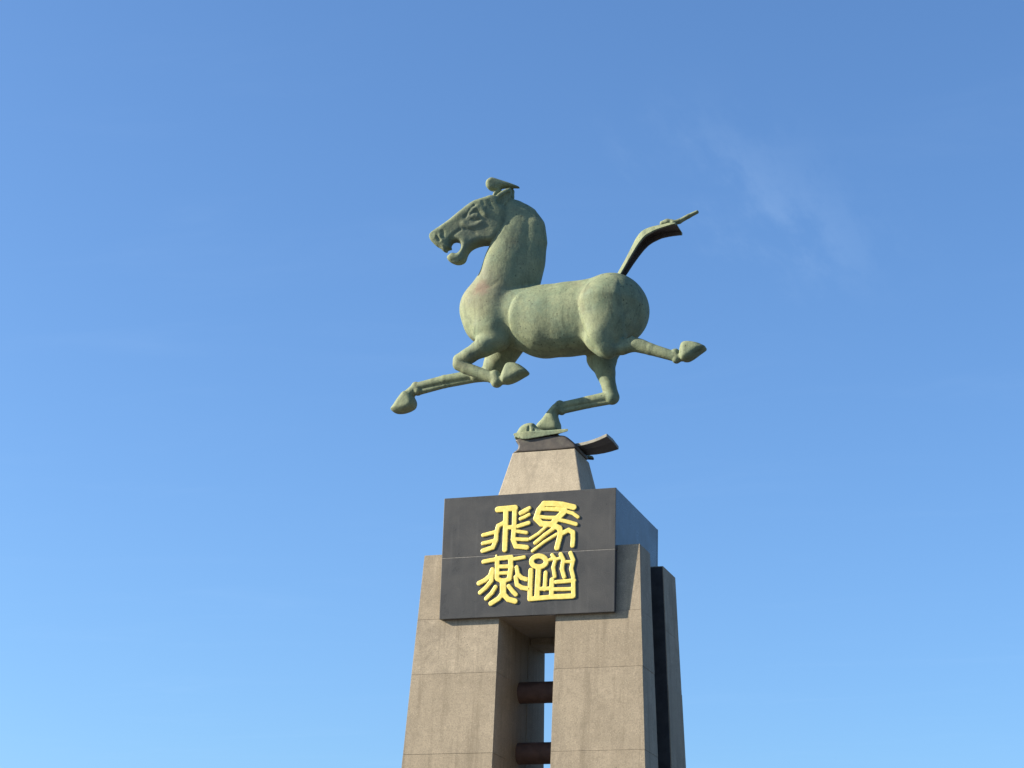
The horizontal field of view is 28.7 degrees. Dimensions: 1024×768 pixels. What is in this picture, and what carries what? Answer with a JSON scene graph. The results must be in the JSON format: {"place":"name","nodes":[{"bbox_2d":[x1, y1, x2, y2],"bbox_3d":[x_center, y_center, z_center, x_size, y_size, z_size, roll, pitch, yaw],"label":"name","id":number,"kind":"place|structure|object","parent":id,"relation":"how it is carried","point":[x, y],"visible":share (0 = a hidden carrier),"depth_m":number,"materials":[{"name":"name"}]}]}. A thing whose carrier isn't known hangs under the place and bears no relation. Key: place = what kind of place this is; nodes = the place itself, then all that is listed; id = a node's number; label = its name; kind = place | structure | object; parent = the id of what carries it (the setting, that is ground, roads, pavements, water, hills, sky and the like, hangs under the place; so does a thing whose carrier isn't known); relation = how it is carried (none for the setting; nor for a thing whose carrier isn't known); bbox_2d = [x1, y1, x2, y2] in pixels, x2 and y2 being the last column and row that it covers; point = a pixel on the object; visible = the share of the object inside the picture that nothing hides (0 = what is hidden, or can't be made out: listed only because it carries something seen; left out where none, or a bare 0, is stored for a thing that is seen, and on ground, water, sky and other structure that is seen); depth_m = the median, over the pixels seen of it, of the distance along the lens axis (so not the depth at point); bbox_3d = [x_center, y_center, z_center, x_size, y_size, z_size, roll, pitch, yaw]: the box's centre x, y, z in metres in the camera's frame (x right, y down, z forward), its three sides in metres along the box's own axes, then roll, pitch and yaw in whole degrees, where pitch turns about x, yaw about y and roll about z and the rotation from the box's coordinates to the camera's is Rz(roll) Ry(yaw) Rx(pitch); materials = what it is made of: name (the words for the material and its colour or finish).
{"place":"outdoors","nodes":[
{"label":"outdoors","id":0,"kind":"place"},
{"bbox_2d":[0,0,1023,767],"label":"sky","id":1,"kind":"structure","parent":0,"point":[223,278],"materials":[{"name":"blue"}]},
{"bbox_2d":[401,449,685,767],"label":"monument pedestal","id":2,"kind":"object","parent":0,"point":[555,552],"visible":1,"depth_m":26.15,"materials":[{"name":"beige stone"}]},
{"bbox_2d":[391,177,706,459],"bbox_3d":[0.476,-0.997,28.478,4.794,4.277,1.104,-5,-20,18],"label":"horse statue","id":3,"kind":"object","parent":2,"relation":"on","point":[512,309],"visible":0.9,"depth_m":28.21,"materials":[{"name":"green metal"}]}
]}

